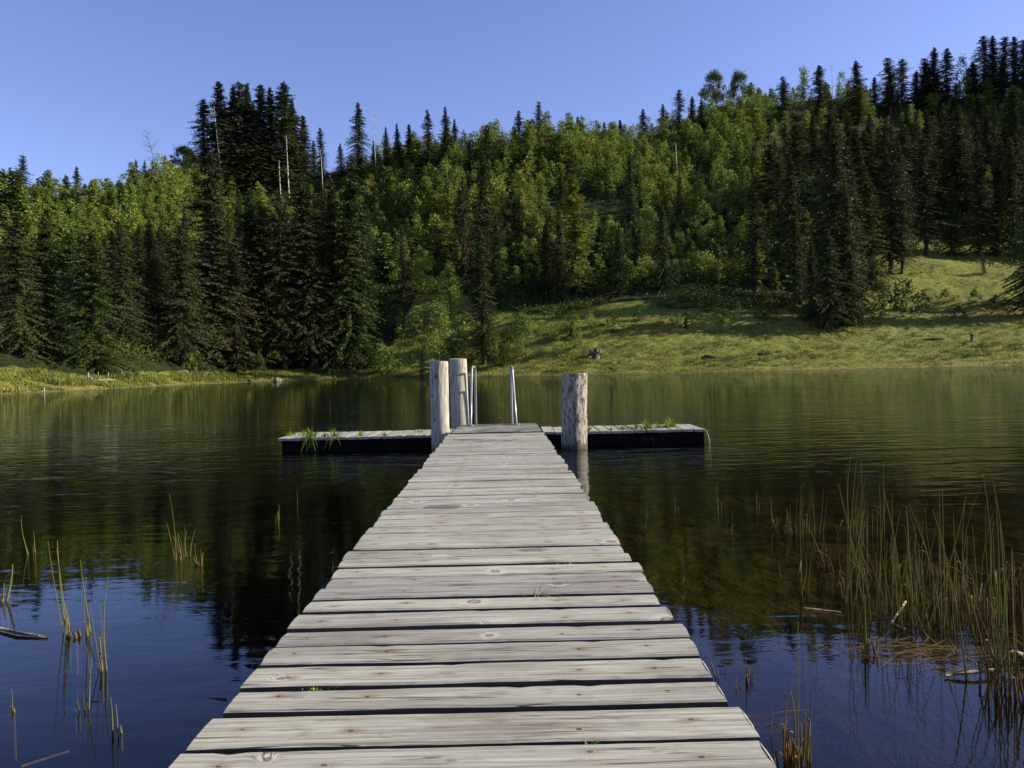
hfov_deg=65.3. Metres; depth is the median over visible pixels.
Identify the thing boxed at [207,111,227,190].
dead tree
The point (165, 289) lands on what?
spruce tree
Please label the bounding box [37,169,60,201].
young tree
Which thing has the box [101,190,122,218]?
young tree
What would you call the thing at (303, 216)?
spruce tree
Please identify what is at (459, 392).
mooring post
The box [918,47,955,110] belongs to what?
spruce tree
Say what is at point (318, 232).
spruce tree
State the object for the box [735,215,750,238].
young tree
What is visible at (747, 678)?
reed clump
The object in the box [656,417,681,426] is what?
grass tuft
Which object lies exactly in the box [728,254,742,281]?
young tree
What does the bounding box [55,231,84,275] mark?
young tree
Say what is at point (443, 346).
bush
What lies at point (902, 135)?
spruce tree
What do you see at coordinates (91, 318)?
spruce tree
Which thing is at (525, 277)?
young tree
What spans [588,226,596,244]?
young tree
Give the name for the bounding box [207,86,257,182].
spruce tree
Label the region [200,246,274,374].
spruce tree
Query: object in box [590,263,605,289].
young tree
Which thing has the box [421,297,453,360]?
broadleaf tree
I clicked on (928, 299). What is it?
bush
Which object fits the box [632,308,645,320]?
bush
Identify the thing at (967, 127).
spruce tree
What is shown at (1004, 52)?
spruce tree
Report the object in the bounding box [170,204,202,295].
spruce tree
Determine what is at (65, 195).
young tree
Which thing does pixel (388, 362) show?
bush
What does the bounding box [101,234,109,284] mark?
spruce tree
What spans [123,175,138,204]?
young tree
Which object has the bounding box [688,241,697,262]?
young tree
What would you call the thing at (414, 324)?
bush
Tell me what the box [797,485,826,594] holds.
reed clump
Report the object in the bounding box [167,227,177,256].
young tree
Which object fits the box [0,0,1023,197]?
sky
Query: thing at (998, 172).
spruce tree
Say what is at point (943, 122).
spruce tree
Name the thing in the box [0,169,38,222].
young tree
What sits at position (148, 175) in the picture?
young tree
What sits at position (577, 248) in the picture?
spruce tree
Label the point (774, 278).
young tree
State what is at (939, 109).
spruce tree
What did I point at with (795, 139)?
spruce tree
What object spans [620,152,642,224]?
spruce tree
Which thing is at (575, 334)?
broadleaf tree
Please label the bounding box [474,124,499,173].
spruce tree
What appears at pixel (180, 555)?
reed clump
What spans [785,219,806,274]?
spruce tree
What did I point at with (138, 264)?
spruce tree
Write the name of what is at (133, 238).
spruce tree
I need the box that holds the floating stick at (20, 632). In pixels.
[0,627,47,637]
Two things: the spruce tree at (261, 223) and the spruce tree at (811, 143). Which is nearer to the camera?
the spruce tree at (261, 223)
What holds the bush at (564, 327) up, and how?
on the hillside
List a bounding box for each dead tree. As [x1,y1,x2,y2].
[141,130,161,172]
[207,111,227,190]
[284,137,289,197]
[320,149,322,191]
[369,111,377,174]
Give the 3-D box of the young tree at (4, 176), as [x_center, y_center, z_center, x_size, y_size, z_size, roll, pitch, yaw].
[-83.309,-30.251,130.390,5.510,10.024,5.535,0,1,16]
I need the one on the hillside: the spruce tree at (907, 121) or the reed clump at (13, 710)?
the spruce tree at (907, 121)
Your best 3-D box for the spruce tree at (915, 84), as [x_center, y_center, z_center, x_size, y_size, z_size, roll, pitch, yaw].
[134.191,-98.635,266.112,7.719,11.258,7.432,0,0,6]
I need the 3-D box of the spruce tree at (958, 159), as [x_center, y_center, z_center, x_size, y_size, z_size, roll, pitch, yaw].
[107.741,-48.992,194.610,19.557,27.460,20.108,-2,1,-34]
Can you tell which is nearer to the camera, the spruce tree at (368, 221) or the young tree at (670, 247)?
the young tree at (670, 247)
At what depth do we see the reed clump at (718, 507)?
5.83 m
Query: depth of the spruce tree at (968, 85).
263.37 m
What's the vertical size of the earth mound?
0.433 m
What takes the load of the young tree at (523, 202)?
on the hillside
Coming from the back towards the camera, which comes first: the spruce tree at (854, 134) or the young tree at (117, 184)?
the spruce tree at (854, 134)
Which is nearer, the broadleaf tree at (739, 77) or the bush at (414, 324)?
the bush at (414, 324)
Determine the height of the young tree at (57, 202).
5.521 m
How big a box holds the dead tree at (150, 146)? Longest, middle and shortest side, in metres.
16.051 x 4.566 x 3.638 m
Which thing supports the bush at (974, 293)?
on the hillside
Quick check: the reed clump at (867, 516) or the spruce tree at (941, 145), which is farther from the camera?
the spruce tree at (941, 145)
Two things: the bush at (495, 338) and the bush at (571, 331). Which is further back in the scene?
the bush at (495, 338)
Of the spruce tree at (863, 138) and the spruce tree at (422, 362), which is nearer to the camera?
the spruce tree at (422, 362)
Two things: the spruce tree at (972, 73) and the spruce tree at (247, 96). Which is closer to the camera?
the spruce tree at (247, 96)
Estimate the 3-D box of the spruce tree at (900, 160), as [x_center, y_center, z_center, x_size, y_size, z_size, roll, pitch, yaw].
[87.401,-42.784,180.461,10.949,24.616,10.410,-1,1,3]
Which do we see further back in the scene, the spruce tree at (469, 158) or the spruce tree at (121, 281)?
the spruce tree at (469, 158)
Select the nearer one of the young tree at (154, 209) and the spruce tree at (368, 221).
the young tree at (154, 209)
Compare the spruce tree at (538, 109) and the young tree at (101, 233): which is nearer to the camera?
the young tree at (101, 233)
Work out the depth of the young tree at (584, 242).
158.56 m
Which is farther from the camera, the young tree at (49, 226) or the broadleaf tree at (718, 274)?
the broadleaf tree at (718, 274)
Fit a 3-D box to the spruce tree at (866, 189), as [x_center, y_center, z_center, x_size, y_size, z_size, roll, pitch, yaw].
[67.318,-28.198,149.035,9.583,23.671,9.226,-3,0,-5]
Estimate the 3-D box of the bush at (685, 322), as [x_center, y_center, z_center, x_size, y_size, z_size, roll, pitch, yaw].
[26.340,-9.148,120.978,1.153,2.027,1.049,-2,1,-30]
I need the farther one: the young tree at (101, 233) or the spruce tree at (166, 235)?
the spruce tree at (166, 235)
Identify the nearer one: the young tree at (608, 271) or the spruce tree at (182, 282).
the spruce tree at (182, 282)
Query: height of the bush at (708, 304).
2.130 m
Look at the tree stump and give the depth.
111.61 m
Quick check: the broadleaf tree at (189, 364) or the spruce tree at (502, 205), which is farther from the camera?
the spruce tree at (502, 205)
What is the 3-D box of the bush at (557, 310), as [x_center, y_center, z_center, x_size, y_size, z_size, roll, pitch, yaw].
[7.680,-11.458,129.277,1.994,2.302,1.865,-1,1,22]
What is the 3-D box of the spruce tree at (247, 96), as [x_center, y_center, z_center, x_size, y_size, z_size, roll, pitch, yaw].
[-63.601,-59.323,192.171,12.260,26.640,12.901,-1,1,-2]
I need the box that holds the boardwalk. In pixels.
[168,432,775,767]
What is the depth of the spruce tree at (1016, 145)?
191.84 m
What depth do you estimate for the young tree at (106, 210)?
143.33 m
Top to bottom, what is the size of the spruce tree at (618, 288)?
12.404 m
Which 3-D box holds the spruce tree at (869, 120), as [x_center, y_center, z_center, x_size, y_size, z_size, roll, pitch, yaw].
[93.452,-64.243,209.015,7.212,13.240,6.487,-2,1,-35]
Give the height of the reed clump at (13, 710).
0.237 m
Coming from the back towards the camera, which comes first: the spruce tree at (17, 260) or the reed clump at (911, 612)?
the spruce tree at (17, 260)
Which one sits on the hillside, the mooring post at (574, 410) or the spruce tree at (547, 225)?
the spruce tree at (547, 225)
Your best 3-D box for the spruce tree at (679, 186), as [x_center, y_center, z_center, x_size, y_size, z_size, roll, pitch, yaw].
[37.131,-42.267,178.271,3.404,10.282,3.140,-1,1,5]
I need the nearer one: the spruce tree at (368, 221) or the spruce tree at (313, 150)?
the spruce tree at (368, 221)
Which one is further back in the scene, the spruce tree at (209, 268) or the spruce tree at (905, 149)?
the spruce tree at (905, 149)
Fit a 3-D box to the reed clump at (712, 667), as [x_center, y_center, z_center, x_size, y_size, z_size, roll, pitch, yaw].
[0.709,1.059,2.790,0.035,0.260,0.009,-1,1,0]
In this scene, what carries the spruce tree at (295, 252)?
on the hillside
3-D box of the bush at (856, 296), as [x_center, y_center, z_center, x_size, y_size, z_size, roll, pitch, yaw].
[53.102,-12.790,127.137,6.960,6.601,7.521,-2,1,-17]
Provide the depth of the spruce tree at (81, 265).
112.42 m
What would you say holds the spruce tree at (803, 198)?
on the hillside
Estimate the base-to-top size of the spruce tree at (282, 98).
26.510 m
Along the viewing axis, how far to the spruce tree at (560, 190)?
175.70 m
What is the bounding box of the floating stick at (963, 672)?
[944,669,1002,676]
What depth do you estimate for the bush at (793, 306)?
131.68 m
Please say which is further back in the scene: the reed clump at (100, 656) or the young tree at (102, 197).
the young tree at (102, 197)
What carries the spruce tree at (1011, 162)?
on the hillside
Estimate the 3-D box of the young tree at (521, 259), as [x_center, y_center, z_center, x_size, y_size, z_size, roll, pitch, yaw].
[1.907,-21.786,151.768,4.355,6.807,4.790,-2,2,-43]
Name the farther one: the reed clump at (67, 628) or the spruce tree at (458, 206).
the spruce tree at (458, 206)
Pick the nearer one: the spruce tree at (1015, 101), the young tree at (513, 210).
the young tree at (513, 210)
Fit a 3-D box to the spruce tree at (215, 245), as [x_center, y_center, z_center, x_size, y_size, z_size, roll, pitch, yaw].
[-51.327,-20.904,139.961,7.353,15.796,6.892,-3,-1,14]
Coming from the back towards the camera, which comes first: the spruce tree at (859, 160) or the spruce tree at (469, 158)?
the spruce tree at (469, 158)
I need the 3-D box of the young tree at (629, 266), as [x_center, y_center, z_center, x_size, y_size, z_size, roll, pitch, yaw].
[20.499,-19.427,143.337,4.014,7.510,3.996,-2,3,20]
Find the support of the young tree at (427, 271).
on the hillside
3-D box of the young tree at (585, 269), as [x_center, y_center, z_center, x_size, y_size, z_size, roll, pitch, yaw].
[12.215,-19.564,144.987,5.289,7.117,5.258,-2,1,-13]
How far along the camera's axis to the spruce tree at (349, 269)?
122.10 m
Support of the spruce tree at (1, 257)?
on the hillside
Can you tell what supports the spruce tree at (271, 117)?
on the hillside
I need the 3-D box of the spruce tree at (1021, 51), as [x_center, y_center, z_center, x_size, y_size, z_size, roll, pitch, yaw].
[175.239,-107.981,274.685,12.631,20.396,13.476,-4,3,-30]
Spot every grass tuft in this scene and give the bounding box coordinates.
[295,427,318,452]
[323,427,344,449]
[634,417,663,439]
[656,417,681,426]
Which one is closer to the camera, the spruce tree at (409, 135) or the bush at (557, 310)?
the bush at (557, 310)
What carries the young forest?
on the hillside
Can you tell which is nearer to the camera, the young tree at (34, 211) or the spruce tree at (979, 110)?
the young tree at (34, 211)
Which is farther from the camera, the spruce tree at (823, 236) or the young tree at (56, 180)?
the spruce tree at (823, 236)
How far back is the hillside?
131.85 m
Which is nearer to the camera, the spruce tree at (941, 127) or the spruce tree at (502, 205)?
the spruce tree at (502, 205)
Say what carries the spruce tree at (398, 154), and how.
on the hillside
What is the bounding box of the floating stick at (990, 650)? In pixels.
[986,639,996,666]
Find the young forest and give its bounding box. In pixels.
[7,77,1023,292]
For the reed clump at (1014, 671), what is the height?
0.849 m
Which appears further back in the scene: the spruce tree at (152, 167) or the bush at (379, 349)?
the spruce tree at (152, 167)
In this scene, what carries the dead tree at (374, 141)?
on the hillside
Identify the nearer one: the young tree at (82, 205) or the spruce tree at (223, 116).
the young tree at (82, 205)
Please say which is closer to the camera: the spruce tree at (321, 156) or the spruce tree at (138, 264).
the spruce tree at (138, 264)
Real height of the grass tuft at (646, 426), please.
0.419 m
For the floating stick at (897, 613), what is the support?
on the lake water
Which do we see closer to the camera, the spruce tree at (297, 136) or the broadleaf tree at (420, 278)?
the broadleaf tree at (420, 278)
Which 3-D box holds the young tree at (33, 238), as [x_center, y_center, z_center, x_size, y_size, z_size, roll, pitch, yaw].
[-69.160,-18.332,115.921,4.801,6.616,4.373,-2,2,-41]
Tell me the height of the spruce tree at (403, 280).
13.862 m
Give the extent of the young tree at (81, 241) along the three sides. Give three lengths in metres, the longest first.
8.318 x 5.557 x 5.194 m
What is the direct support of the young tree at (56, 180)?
on the hillside
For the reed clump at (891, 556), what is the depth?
4.00 m
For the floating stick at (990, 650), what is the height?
0.104 m
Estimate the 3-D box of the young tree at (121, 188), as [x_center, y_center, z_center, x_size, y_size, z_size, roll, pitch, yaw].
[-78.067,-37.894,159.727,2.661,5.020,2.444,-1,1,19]
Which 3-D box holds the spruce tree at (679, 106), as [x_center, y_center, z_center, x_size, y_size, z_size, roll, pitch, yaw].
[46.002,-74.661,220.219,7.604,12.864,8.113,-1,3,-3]
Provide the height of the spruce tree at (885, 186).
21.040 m
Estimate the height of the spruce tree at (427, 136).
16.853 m
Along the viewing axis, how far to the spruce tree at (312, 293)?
120.66 m
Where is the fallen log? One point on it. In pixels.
(934, 338)
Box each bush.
[370,348,411,375]
[375,343,388,355]
[389,311,428,340]
[405,354,418,363]
[435,339,449,353]
[441,337,479,365]
[446,308,479,339]
[489,331,500,342]
[513,313,528,326]
[544,323,559,340]
[553,306,564,318]
[559,323,568,331]
[566,322,574,335]
[584,311,599,326]
[606,313,617,324]
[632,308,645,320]
[668,311,680,325]
[680,311,690,319]
[683,317,689,328]
[703,300,713,310]
[718,316,724,332]
[734,301,740,315]
[760,304,778,318]
[761,288,771,299]
[785,297,804,313]
[797,301,822,321]
[823,290,873,317]
[883,278,931,313]
[913,293,931,307]
[936,288,955,302]
[949,305,967,317]
[967,290,983,301]
[985,295,1008,307]
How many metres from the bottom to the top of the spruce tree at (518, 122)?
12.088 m
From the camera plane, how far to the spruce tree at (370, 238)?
157.09 m
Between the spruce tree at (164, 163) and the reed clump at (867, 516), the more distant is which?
the spruce tree at (164, 163)
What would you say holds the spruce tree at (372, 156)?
on the hillside
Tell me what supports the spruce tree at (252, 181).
on the hillside
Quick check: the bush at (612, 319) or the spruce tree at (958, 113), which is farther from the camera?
the spruce tree at (958, 113)
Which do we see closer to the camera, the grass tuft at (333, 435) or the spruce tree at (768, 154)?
the grass tuft at (333, 435)
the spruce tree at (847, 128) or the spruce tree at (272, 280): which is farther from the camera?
the spruce tree at (847, 128)
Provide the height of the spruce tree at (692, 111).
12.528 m
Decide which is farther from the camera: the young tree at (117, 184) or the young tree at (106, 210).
the young tree at (117, 184)
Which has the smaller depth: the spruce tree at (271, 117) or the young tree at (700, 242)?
the young tree at (700, 242)
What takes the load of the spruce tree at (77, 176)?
on the hillside
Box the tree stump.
[587,348,602,358]
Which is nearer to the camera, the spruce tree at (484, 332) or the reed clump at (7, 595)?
the reed clump at (7, 595)
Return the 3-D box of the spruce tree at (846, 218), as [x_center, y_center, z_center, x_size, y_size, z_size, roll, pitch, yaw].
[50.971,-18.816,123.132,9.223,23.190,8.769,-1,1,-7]
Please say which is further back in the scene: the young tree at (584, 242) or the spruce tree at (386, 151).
the spruce tree at (386, 151)
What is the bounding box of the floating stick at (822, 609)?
[805,607,840,612]
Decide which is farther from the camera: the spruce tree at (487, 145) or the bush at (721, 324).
the spruce tree at (487, 145)
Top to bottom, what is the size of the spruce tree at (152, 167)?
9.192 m
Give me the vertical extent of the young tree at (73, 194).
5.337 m
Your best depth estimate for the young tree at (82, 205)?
141.34 m
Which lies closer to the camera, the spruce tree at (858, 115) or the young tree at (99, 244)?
the young tree at (99, 244)
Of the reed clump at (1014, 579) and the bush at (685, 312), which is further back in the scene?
the bush at (685, 312)
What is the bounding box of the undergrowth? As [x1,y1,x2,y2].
[0,93,1023,361]
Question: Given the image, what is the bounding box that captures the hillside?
[0,95,1023,393]
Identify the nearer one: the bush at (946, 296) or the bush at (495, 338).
the bush at (495, 338)
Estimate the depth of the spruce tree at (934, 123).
214.13 m
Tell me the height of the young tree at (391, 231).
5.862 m
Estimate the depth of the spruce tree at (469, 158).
192.27 m
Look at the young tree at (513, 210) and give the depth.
172.61 m
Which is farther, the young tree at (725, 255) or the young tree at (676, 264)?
the young tree at (725, 255)
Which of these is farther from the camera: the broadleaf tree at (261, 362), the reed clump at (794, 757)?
the broadleaf tree at (261, 362)
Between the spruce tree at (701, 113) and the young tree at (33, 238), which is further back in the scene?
the spruce tree at (701, 113)
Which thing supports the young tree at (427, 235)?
on the hillside
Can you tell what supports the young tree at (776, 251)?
on the hillside
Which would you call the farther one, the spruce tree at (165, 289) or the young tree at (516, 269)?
the young tree at (516, 269)
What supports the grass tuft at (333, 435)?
on the swimming dock
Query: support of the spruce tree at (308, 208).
on the hillside
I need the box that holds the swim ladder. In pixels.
[467,365,519,425]
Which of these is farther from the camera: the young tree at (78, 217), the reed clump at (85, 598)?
the young tree at (78, 217)
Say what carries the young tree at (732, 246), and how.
on the hillside
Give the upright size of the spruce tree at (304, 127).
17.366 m
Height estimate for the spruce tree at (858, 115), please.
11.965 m
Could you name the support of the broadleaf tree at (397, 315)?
on the hillside
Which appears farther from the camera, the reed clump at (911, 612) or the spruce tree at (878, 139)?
the spruce tree at (878, 139)
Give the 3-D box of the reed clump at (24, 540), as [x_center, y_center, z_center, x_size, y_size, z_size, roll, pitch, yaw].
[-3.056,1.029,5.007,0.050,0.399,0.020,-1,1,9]
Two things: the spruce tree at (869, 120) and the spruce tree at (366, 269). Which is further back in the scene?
the spruce tree at (869, 120)
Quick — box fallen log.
[924,338,945,339]
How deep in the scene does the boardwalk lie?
2.37 m
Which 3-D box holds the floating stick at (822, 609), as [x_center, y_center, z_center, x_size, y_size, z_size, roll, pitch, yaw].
[1.369,0.995,3.517,0.150,0.006,0.006,-1,1,29]
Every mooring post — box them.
[430,361,449,451]
[449,358,468,428]
[561,373,587,448]
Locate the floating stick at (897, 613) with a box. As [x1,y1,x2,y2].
[891,601,906,622]
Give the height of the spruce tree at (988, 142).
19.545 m
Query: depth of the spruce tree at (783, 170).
177.38 m
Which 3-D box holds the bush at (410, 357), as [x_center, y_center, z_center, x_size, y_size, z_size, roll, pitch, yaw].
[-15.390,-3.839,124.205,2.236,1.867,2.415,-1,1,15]
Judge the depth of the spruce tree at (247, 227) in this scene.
119.75 m
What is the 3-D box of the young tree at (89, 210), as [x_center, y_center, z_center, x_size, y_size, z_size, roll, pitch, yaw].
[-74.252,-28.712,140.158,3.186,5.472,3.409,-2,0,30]
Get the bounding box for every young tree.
[0,168,18,209]
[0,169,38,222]
[0,204,12,238]
[0,236,16,281]
[20,214,37,240]
[24,237,51,264]
[26,224,38,244]
[28,182,51,209]
[30,189,41,212]
[30,202,38,217]
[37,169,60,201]
[38,188,56,220]
[39,216,56,241]
[48,177,68,201]
[48,196,65,224]
[51,212,68,236]
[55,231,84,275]
[57,190,75,219]
[58,174,77,200]
[64,214,77,239]
[68,188,77,210]
[69,208,86,228]
[70,231,97,270]
[74,217,99,236]
[74,223,87,242]
[77,198,86,220]
[78,183,88,207]
[83,180,102,216]
[85,205,97,229]
[87,190,103,214]
[88,227,102,244]
[94,240,107,270]
[98,227,105,243]
[99,195,106,208]
[99,207,116,230]
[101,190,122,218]
[103,206,123,234]
[105,181,118,205]
[114,180,125,200]
[117,182,126,202]
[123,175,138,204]
[125,167,141,198]
[125,238,132,260]
[134,223,143,244]
[135,173,146,196]
[141,171,154,192]
[142,183,157,206]
[149,205,159,222]
[162,203,176,228]
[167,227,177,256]
[190,217,202,235]
[334,198,343,232]
[384,226,395,247]
[408,212,425,245]
[416,238,434,258]
[420,250,431,275]
[425,232,431,251]
[449,241,461,271]
[462,251,476,271]
[502,242,511,255]
[504,229,515,252]
[506,253,516,276]
[508,196,516,224]
[510,252,527,282]
[511,266,521,284]
[513,189,529,228]
[513,233,530,262]
[516,234,532,256]
[516,242,529,263]
[521,253,543,290]
[522,263,535,283]
[547,234,558,265]
[565,226,595,258]
[569,257,591,293]
[586,246,605,266]
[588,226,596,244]
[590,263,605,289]
[591,225,606,256]
[598,218,626,255]
[604,268,612,284]
[617,256,637,289]
[626,221,638,247]
[633,258,645,284]
[641,260,658,286]
[666,237,676,260]
[668,252,676,279]
[672,259,682,280]
[679,256,687,279]
[681,258,694,278]
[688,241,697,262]
[696,236,704,258]
[710,245,727,278]
[720,251,730,279]
[723,234,735,254]
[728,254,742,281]
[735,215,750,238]
[757,198,769,218]
[759,251,771,271]
[762,240,793,289]
[763,254,784,284]
[769,261,782,291]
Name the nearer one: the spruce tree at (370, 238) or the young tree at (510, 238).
the spruce tree at (370, 238)
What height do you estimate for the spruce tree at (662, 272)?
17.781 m
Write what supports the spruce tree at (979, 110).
on the hillside
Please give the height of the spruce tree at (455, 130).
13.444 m
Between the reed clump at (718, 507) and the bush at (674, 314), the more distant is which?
the bush at (674, 314)
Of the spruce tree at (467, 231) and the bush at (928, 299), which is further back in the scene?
the spruce tree at (467, 231)
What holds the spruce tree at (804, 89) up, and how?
on the hillside
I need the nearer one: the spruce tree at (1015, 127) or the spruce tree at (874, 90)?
the spruce tree at (1015, 127)
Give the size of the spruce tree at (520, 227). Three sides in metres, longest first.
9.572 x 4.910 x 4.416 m
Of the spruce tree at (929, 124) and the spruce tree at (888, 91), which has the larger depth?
the spruce tree at (888, 91)
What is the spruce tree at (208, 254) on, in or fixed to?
on the hillside
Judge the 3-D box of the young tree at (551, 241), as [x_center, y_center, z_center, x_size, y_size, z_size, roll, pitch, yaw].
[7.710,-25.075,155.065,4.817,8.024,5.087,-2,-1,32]
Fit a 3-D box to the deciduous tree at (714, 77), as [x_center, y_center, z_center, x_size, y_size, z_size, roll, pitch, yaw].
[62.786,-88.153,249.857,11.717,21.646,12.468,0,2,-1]
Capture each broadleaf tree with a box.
[186,353,197,383]
[249,354,267,379]
[382,230,414,281]
[388,304,406,328]
[409,246,435,297]
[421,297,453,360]
[434,260,463,317]
[495,326,517,365]
[514,309,536,359]
[569,313,584,346]
[626,204,669,264]
[714,260,725,280]
[870,278,887,308]
[892,280,899,309]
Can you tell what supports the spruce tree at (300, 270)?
on the hillside
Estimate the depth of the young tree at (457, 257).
161.25 m
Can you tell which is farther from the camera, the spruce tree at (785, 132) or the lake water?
the spruce tree at (785, 132)
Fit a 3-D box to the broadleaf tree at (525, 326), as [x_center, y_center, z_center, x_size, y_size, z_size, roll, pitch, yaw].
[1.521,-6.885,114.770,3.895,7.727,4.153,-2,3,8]
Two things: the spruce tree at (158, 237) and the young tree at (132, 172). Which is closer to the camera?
the spruce tree at (158, 237)
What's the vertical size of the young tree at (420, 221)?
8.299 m
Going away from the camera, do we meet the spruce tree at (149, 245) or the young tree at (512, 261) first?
the spruce tree at (149, 245)
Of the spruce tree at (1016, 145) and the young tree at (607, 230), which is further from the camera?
the spruce tree at (1016, 145)
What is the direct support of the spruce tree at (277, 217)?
on the hillside
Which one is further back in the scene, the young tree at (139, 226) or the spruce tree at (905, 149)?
the spruce tree at (905, 149)
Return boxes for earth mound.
[702,354,718,357]
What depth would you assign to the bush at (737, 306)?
126.98 m
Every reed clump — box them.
[0,564,12,601]
[9,688,14,712]
[21,522,28,554]
[48,540,71,637]
[72,617,89,637]
[80,560,90,631]
[83,577,107,671]
[83,659,91,709]
[110,697,118,737]
[166,494,181,559]
[179,529,195,557]
[192,549,202,565]
[709,650,719,678]
[717,498,721,513]
[745,655,756,682]
[764,640,810,767]
[771,507,780,527]
[783,482,823,536]
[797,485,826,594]
[804,644,811,766]
[806,498,829,569]
[818,454,873,603]
[829,473,908,588]
[837,463,884,537]
[852,486,971,634]
[864,595,877,653]
[888,487,960,598]
[933,478,1023,703]
[937,514,975,606]
[943,472,1001,619]
[983,552,1023,593]
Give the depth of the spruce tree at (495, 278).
142.98 m
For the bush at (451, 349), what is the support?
on the hillside
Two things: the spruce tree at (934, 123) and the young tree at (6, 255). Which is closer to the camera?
the young tree at (6, 255)
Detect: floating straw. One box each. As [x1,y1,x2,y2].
[810,630,988,669]
[909,651,1022,687]
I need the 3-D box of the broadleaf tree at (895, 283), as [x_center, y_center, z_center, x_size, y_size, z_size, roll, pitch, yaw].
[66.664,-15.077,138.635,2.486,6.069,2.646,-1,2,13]
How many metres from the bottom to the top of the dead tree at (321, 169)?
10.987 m
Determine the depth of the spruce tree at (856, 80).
235.41 m
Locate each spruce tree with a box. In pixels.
[0,213,78,371]
[0,246,13,306]
[2,217,90,364]
[15,155,33,186]
[24,250,47,317]
[27,259,43,325]
[45,231,145,375]
[69,252,90,320]
[70,166,83,202]
[73,249,86,285]
[97,220,165,363]
[101,231,118,308]
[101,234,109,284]
[121,228,156,330]
[127,236,142,272]
[130,222,175,329]
[134,160,140,172]
[134,227,174,310]
[139,160,146,176]
[142,224,233,376]
[146,151,275,371]
[147,159,157,175]
[153,230,170,289]
[154,221,172,282]
[158,237,207,324]
[159,155,171,179]
[163,226,173,269]
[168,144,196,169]
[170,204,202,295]
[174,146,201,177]
[186,98,221,167]
[194,81,247,183]
[195,194,227,291]
[199,221,228,302]
[200,108,249,190]
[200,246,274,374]
[204,81,274,187]
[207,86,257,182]
[217,189,294,369]
[222,110,281,192]
[224,83,273,184]
[229,198,245,258]
[232,191,245,240]
[236,84,282,183]
[243,205,298,367]
[245,81,317,187]
[249,87,297,188]
[251,200,272,252]
[253,189,310,369]
[262,171,336,367]
[266,243,279,318]
[277,203,292,274]
[278,100,321,184]
[280,214,300,314]
[289,221,324,336]
[289,239,345,373]
[293,213,354,368]
[294,115,320,180]
[300,202,322,275]
[304,196,326,289]
[305,175,372,368]
[309,141,318,173]
[309,155,392,373]
[310,199,320,241]
[311,128,331,176]
[315,188,329,271]
[319,218,385,375]
[333,144,345,176]
[336,252,387,370]
[337,103,371,180]
[358,218,378,297]
[359,208,384,289]
[359,254,382,334]
[363,206,378,269]
[367,140,377,172]
[380,126,393,172]
[388,123,406,173]
[393,225,414,296]
[400,124,417,171]
[406,198,412,228]
[415,110,440,175]
[415,350,427,377]
[433,107,458,167]
[448,120,463,163]
[448,176,475,276]
[453,188,460,222]
[459,207,472,248]
[461,140,476,176]
[463,150,511,295]
[463,228,503,364]
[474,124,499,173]
[479,214,510,305]
[497,210,512,264]
[499,189,506,214]
[510,110,525,150]
[513,195,526,237]
[530,224,558,303]
[534,101,542,142]
[542,213,550,249]
[545,203,575,305]
[549,172,570,221]
[549,173,602,298]
[606,230,628,297]
[609,224,626,287]
[617,120,624,138]
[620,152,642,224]
[625,222,644,279]
[637,109,650,137]
[646,204,682,296]
[651,104,669,136]
[667,158,676,187]
[668,89,689,134]
[674,172,685,213]
[686,96,700,131]
[694,99,710,134]
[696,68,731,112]
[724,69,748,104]
[728,189,784,296]
[736,143,810,224]
[759,153,804,249]
[768,152,820,289]
[769,76,801,121]
[774,152,794,204]
[777,123,790,168]
[781,214,807,303]
[783,124,816,208]
[784,163,814,228]
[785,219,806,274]
[792,124,885,319]
[792,241,826,321]
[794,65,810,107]
[795,73,811,100]
[801,65,836,121]
[801,96,866,274]
[803,115,825,162]
[804,229,858,339]
[808,201,864,267]
[817,118,844,158]
[817,187,874,328]
[831,148,897,248]
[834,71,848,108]
[835,176,884,308]
[838,251,872,327]
[839,60,878,121]
[841,114,853,155]
[843,127,894,229]
[848,172,863,246]
[849,84,876,125]
[851,130,883,208]
[853,146,879,238]
[856,170,899,293]
[863,114,879,161]
[863,146,921,273]
[865,122,881,181]
[868,77,882,112]
[868,119,895,210]
[873,128,884,158]
[873,146,907,226]
[875,58,912,114]
[875,124,943,229]
[877,140,921,244]
[880,199,925,273]
[884,58,922,112]
[886,116,896,148]
[893,113,926,171]
[896,158,920,233]
[903,134,962,256]
[904,125,919,175]
[905,74,930,102]
[907,71,919,101]
[910,58,946,106]
[912,112,944,191]
[913,117,920,144]
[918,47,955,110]
[918,115,947,177]
[924,146,948,213]
[929,48,963,109]
[930,126,1003,226]
[931,137,954,189]
[934,102,951,166]
[935,99,941,117]
[936,115,949,141]
[936,176,975,259]
[942,105,974,186]
[946,99,965,125]
[953,53,973,103]
[954,61,979,95]
[955,80,965,97]
[958,139,1012,257]
[960,70,976,98]
[960,153,977,216]
[961,35,1007,99]
[962,120,993,190]
[966,94,988,146]
[970,35,1009,100]
[970,115,984,163]
[970,148,992,199]
[972,109,1004,178]
[976,183,1016,257]
[980,258,988,275]
[985,103,1003,159]
[988,161,1015,228]
[988,206,1023,314]
[990,136,1023,258]
[992,179,1023,303]
[995,132,1023,220]
[996,36,1021,98]
[999,86,1023,146]
[1000,36,1023,95]
[1001,108,1023,174]
[1009,40,1023,95]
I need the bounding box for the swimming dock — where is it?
[277,423,705,451]
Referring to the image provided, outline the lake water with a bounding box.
[0,366,1023,767]
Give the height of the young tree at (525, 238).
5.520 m
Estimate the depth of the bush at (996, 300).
135.86 m
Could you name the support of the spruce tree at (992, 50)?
on the hillside
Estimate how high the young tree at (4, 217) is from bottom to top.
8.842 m
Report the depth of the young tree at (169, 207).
159.73 m
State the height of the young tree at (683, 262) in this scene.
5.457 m
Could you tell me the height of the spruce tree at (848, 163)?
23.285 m

